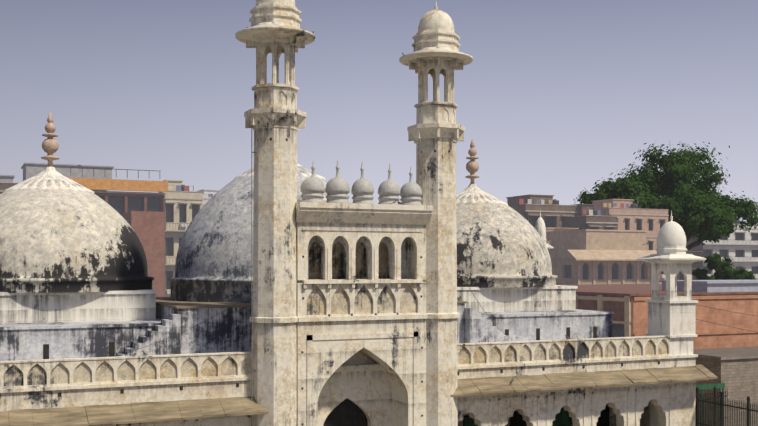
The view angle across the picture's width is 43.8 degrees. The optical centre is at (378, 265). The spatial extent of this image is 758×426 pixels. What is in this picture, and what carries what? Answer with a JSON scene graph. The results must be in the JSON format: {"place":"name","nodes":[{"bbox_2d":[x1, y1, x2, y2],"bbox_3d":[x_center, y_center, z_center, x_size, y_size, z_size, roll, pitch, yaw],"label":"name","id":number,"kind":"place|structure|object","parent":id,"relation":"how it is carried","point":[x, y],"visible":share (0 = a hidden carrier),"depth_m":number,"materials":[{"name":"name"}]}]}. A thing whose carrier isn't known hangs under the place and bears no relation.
{"place":"outdoors","nodes":[
{"label":"outdoors","id":0,"kind":"place"},
{"bbox_2d":[159,191,202,296],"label":"pale yellow building","id":1,"kind":"structure","parent":0,"point":[174,226],"depth_m":121.42,"materials":[{"name":"paint"}]},
{"bbox_2d":[164,180,182,190],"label":"stair room","id":2,"kind":"object","parent":1,"relation":"on","point":[173,183],"visible":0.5,"depth_m":126.66,"materials":[{"name":"beige concrete"}]},
{"bbox_2d":[167,224,186,293],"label":"air conditioners","id":3,"kind":"object","parent":1,"relation":"attached to","point":[169,291],"visible":0.23,"depth_m":121.23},
{"bbox_2d":[167,204,189,255],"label":"windows","id":4,"kind":"structure","parent":1,"relation":"attached to","point":[175,223],"depth_m":121.15,"materials":[{"name":"grey glass"}]},
{"bbox_2d":[166,204,197,289],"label":"building windows","id":5,"kind":"structure","parent":1,"relation":"in","point":[169,274],"depth_m":122.06,"materials":[{"name":"grey glass"}]},
{"bbox_2d":[165,191,202,265],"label":"ledges","id":6,"kind":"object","parent":1,"relation":"attached to","point":[174,231],"depth_m":121.12,"materials":[{"name":"beige concrete"}]},
{"bbox_2d":[196,189,218,198],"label":"rooftop structure","id":7,"kind":"object","parent":1,"relation":"on","point":[209,191],"depth_m":152.00,"materials":[{"name":"white concrete"}]},
{"bbox_2d":[169,166,350,302],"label":"dome","id":8,"kind":"structure","parent":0,"point":[213,261],"depth_m":61.29,"materials":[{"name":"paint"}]},
{"bbox_2d":[234,163,325,179],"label":"dome cap","id":9,"kind":"object","parent":8,"relation":"on","point":[302,174],"visible":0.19,"depth_m":65.08,"materials":[{"name":"white stone"}]},
{"bbox_2d":[0,236,613,366],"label":"mosque roof blocks","id":10,"kind":"structure","parent":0,"point":[228,330],"depth_m":54.86,"materials":[{"name":"white paint"}]},
{"bbox_2d":[0,285,577,323],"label":"mosque dome bases","id":11,"kind":"object","parent":10,"relation":"on","point":[126,305],"visible":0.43,"depth_m":56.74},
{"bbox_2d":[0,180,153,292],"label":"dome","id":12,"kind":"structure","parent":11,"relation":"on","point":[59,240],"depth_m":55.94,"materials":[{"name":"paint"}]},
{"bbox_2d":[4,167,93,192],"bbox_3d":[-21.032,-5.479,60.310,5.490,1.633,5.490,0,0,-24],"label":"dome cap","id":13,"kind":"object","parent":12,"relation":"on","point":[52,174],"visible":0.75,"depth_m":59.04,"materials":[{"name":"beige stone"}]},
{"bbox_2d":[41,112,58,166],"bbox_3d":[-21.032,-8.068,60.310,1.120,3.650,1.120,0,0,-24],"label":"finial","id":14,"kind":"object","parent":13,"relation":"on","point":[50,146],"visible":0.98,"depth_m":60.06,"materials":[{"name":"brown stone"}]},
{"bbox_2d":[456,195,556,287],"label":"dome","id":15,"kind":"structure","parent":11,"relation":"on","point":[499,245],"depth_m":68.02,"materials":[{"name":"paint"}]},
{"bbox_2d":[456,184,507,204],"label":"dome cap","id":16,"kind":"object","parent":15,"relation":"on","point":[472,190],"visible":0.58,"depth_m":71.70,"materials":[{"name":"beige stone"}]},
{"bbox_2d":[465,138,479,183],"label":"finial","id":17,"kind":"object","parent":16,"relation":"on","point":[472,166],"visible":0.98,"depth_m":72.76,"materials":[{"name":"stone"}]},
{"bbox_2d":[0,0,757,223],"label":"sky","id":18,"kind":"structure","parent":0,"point":[557,98],"materials":[{"name":"blue"}]},
{"bbox_2d":[576,294,630,336],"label":"red building pilasters","id":19,"kind":"object","parent":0,"point":[626,300],"visible":0.17,"depth_m":73.55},
{"bbox_2d":[574,142,757,249],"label":"tree","id":20,"kind":"object","parent":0,"point":[708,214],"depth_m":166.09,"materials":[{"name":"green plant"}]},
{"bbox_2d":[692,252,735,279],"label":"tree","id":21,"kind":"object","parent":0,"point":[714,259],"depth_m":167.55,"materials":[{"name":"green plant"}]},
{"bbox_2d":[730,268,756,279],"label":"tree","id":22,"kind":"object","parent":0,"point":[742,274],"depth_m":157.69,"materials":[{"name":"green plant"}]},
{"label":"ground","id":23,"kind":"structure","parent":0,"visible":0},
{"bbox_2d":[0,183,17,193],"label":"dark building","id":24,"kind":"structure","parent":23,"relation":"on","point":[3,186],"depth_m":107.42,"materials":[{"name":"concrete"}]},
{"bbox_2d":[0,162,113,190],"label":"rooftop rooms","id":25,"kind":"object","parent":24,"relation":"on","point":[30,170],"visible":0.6,"depth_m":112.19,"materials":[{"name":"grey concrete"}]},
{"bbox_2d":[99,196,159,214],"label":"windows","id":26,"kind":"structure","parent":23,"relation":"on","point":[116,203],"depth_m":106.28,"materials":[{"name":"grey glass"}]},
{"bbox_2d":[94,191,164,212],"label":"brown building","id":27,"kind":"structure","parent":23,"relation":"on","point":[162,201],"depth_m":105.53,"materials":[{"name":"concrete"}]},
{"bbox_2d":[70,167,155,177],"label":"rooftop railing","id":28,"kind":"object","parent":27,"relation":"on","point":[106,168],"visible":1,"depth_m":104.37,"materials":[{"name":"grey metal"}]},
{"bbox_2d":[69,178,167,191],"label":"orange sign board","id":29,"kind":"object","parent":27,"relation":"on","point":[123,185],"visible":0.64,"depth_m":104.56,"materials":[{"name":"orange paint"}]},
{"bbox_2d":[94,191,164,194],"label":"ledge","id":30,"kind":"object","parent":27,"relation":"attached to","point":[127,192],"depth_m":105.17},
{"bbox_2d":[121,211,164,296],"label":"building wall","id":31,"kind":"structure","parent":23,"relation":"on","point":[148,227],"depth_m":100.46,"materials":[{"name":"red brick"}]},
{"bbox_2d":[235,0,314,425],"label":"minaret","id":32,"kind":"object","parent":23,"relation":"on","point":[275,114],"visible":1,"depth_m":51.43,"materials":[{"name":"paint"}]},
{"bbox_2d":[113,291,255,356],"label":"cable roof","id":33,"kind":"structure","parent":32,"relation":"attached to","point":[188,329],"depth_m":50.78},
{"bbox_2d":[251,125,256,425],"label":"minaret downpipe","id":34,"kind":"object","parent":32,"relation":"attached to","point":[251,268],"visible":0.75,"depth_m":51.65,"materials":[{"name":"grey metal"}]},
{"bbox_2d":[0,335,697,425],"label":"mosque facade","id":35,"kind":"structure","parent":23,"relation":"on","point":[674,403],"depth_m":58.52,"materials":[{"name":"beige stone"}]},
{"bbox_2d":[4,242,667,425],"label":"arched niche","id":36,"kind":"object","parent":35,"relation":"in","point":[104,372],"visible":0.12,"depth_m":54.16,"materials":[{"name":"beige stone"}]},
{"bbox_2d":[43,326,659,396],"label":"small openings","id":37,"kind":"object","parent":35,"relation":"in","point":[46,350],"visible":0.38,"depth_m":53.19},
{"bbox_2d":[0,297,717,425],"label":"eaves","id":38,"kind":"object","parent":35,"relation":"attached to","point":[141,412],"visible":0.85,"depth_m":51.49,"materials":[{"name":"beige stone"}]},
{"bbox_2d":[463,404,608,425],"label":"dark mosque interiors","id":39,"kind":"object","parent":35,"relation":"in","point":[516,418],"visible":0.17,"depth_m":67.27,"materials":[{"name":"black"}]},
{"bbox_2d":[295,202,432,425],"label":"gateway facade","id":40,"kind":"structure","parent":23,"relation":"on","point":[390,390],"depth_m":54.22,"materials":[{"name":"beige stone"}]},
{"bbox_2d":[300,160,421,204],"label":"small domes","id":41,"kind":"structure","parent":40,"relation":"on","point":[336,189],"depth_m":53.33,"materials":[{"name":"white stone"}]},
{"bbox_2d":[301,256,422,425],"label":"wall holes","id":42,"kind":"object","parent":40,"relation":"in","point":[352,315],"visible":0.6,"depth_m":53.51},
{"bbox_2d":[399,3,472,425],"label":"minaret","id":43,"kind":"object","parent":23,"relation":"on","point":[436,53],"visible":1,"depth_m":55.53,"materials":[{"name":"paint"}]},
{"bbox_2d":[465,410,569,425],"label":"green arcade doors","id":44,"kind":"structure","parent":23,"relation":"on","point":[561,417],"depth_m":67.13,"materials":[{"name":"paint"}]},
{"bbox_2d":[510,204,577,227],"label":"building","id":45,"kind":"structure","parent":23,"relation":"on","point":[520,209],"depth_m":133.14,"materials":[{"name":"concrete"}]},
{"bbox_2d":[506,194,553,205],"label":"brown building","id":46,"kind":"structure","parent":45,"relation":"on","point":[511,201],"depth_m":140.38,"materials":[{"name":"concrete"}]},
{"bbox_2d":[525,204,577,215],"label":"railing","id":47,"kind":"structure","parent":45,"relation":"attached to","point":[551,211],"depth_m":132.81,"materials":[{"name":"grey metal"}]},
{"bbox_2d":[551,199,558,204],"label":"rooftop water tank","id":48,"kind":"object","parent":45,"relation":"on","point":[555,202],"visible":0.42,"depth_m":139.55,"materials":[{"name":"black plastic"}]},
{"bbox_2d":[535,213,553,250],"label":"guldasta","id":49,"kind":"object","parent":23,"relation":"on","point":[540,227],"visible":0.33,"depth_m":81.14,"materials":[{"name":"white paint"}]},
{"bbox_2d":[529,216,564,227],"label":"windows","id":50,"kind":"structure","parent":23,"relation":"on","point":[550,221],"depth_m":133.88,"materials":[{"name":"black glass"}]},
{"bbox_2d":[554,228,577,230],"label":"ledge","id":51,"kind":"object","parent":23,"relation":"on","point":[558,229],"depth_m":124.29,"materials":[{"name":"concrete"}]},
{"bbox_2d":[562,216,616,229],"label":"dark building","id":52,"kind":"structure","parent":23,"relation":"on","point":[575,222],"depth_m":130.92,"materials":[{"name":"concrete"}]},
{"bbox_2d":[574,204,595,215],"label":"building","id":53,"kind":"structure","parent":52,"relation":"on","point":[585,206],"depth_m":134.52,"materials":[{"name":"concrete"}]},
{"bbox_2d":[590,208,597,214],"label":"water tank","id":54,"kind":"object","parent":52,"relation":"on","point":[595,211],"visible":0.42,"depth_m":133.88,"materials":[{"name":"black plastic"}]},
{"bbox_2d":[585,215,617,226],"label":"ledges","id":55,"kind":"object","parent":52,"relation":"attached to","point":[603,222],"depth_m":130.50,"materials":[{"name":"concrete"}]},
{"bbox_2d":[551,258,649,284],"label":"pink haveli","id":56,"kind":"structure","parent":23,"relation":"on","point":[558,267],"depth_m":110.89,"materials":[{"name":"concrete"}]},
{"bbox_2d":[565,263,643,279],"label":"windows","id":57,"kind":"structure","parent":56,"relation":"in","point":[600,271],"depth_m":111.46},
{"bbox_2d":[546,229,656,284],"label":"building","id":58,"kind":"structure","parent":23,"relation":"on","point":[595,245],"depth_m":110.86,"materials":[{"name":"beige paint"}]},
{"bbox_2d":[534,227,554,230],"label":"rooftop structure","id":59,"kind":"object","parent":58,"relation":"on","point":[549,228],"visible":0.11,"depth_m":120.41,"materials":[{"name":"beige concrete"}]},
{"bbox_2d":[598,208,667,283],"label":"salmon building","id":60,"kind":"structure","parent":23,"relation":"on","point":[654,232],"depth_m":149.95,"materials":[{"name":"concrete"}]},
{"bbox_2d":[591,199,633,208],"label":"rooftop building","id":61,"kind":"structure","parent":60,"relation":"on","point":[599,204],"depth_m":155.35,"materials":[{"name":"pink paint"}]},
{"bbox_2d":[631,203,637,207],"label":"water tank","id":62,"kind":"object","parent":60,"relation":"on","point":[634,205],"visible":0.52,"depth_m":154.62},
{"bbox_2d":[609,208,668,240],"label":"ledges","id":63,"kind":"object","parent":60,"relation":"attached to","point":[642,218],"depth_m":149.89,"materials":[{"name":"concrete"}]},
{"bbox_2d":[625,219,662,273],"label":"windows","id":64,"kind":"structure","parent":60,"relation":"in","point":[638,224],"depth_m":150.69,"materials":[{"name":"grey glass"}]},
{"bbox_2d":[564,284,757,336],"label":"building","id":65,"kind":"structure","parent":23,"relation":"on","point":[616,290],"depth_m":77.07,"materials":[{"name":"brown concrete"}]},
{"bbox_2d":[612,324,623,336],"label":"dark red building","id":66,"kind":"structure","parent":65,"relation":"in","point":[617,330],"depth_m":74.20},
{"bbox_2d":[637,211,706,425],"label":"corner turret","id":67,"kind":"object","parent":23,"relation":"on","point":[671,314],"visible":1,"depth_m":64.90,"materials":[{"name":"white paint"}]},
{"bbox_2d":[677,236,702,279],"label":"building","id":68,"kind":"structure","parent":23,"relation":"on","point":[699,247],"depth_m":172.33,"materials":[{"name":"concrete"}]},
{"bbox_2d":[680,238,696,279],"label":"windows","id":69,"kind":"structure","parent":68,"relation":"in","point":[694,240],"depth_m":173.23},
{"bbox_2d":[633,294,757,348],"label":"red sandstone building","id":70,"kind":"structure","parent":23,"relation":"on","point":[712,335],"depth_m":76.54,"materials":[{"name":"stone"}]},
{"bbox_2d":[659,280,757,291],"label":"parapet","id":71,"kind":"structure","parent":70,"relation":"on","point":[724,285],"depth_m":77.99,"materials":[{"name":"grey concrete"}]},
{"bbox_2d":[696,383,724,425],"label":"green sheet panel","id":72,"kind":"object","parent":23,"relation":"on","point":[701,387],"visible":0.54,"depth_m":67.59,"materials":[{"name":"paint"}]},
{"bbox_2d":[696,386,727,425],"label":"gate","id":73,"kind":"structure","parent":23,"relation":"on","point":[715,389],"depth_m":67.03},
{"bbox_2d":[693,346,757,425],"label":"brick wall","id":74,"kind":"structure","parent":23,"relation":"on","point":[734,370],"depth_m":69.63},
{"bbox_2d":[696,387,757,425],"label":"iron fence","id":75,"kind":"object","parent":23,"relation":"on","point":[748,409],"visible":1,"depth_m":63.07,"materials":[{"name":"black metal"}]},
{"bbox_2d":[703,224,757,279],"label":"building","id":76,"kind":"structure","parent":23,"relation":"on","point":[746,249],"depth_m":191.26,"materials":[{"name":"concrete"}]},
{"bbox_2d":[703,223,757,278],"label":"building trim","id":77,"kind":"structure","parent":76,"relation":"attached to","point":[736,245],"depth_m":190.53,"materials":[{"name":"white concrete"}]},
{"bbox_2d":[703,237,757,275],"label":"building railings","id":78,"kind":"object","parent":76,"relation":"in","point":[710,253],"visible":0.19,"depth_m":188.68,"materials":[{"name":"white metal"}]},
{"bbox_2d":[703,233,757,273],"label":"windows","id":79,"kind":"structure","parent":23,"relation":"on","point":[738,236],"depth_m":192.39,"materials":[{"name":"grey glass"}]}
]}

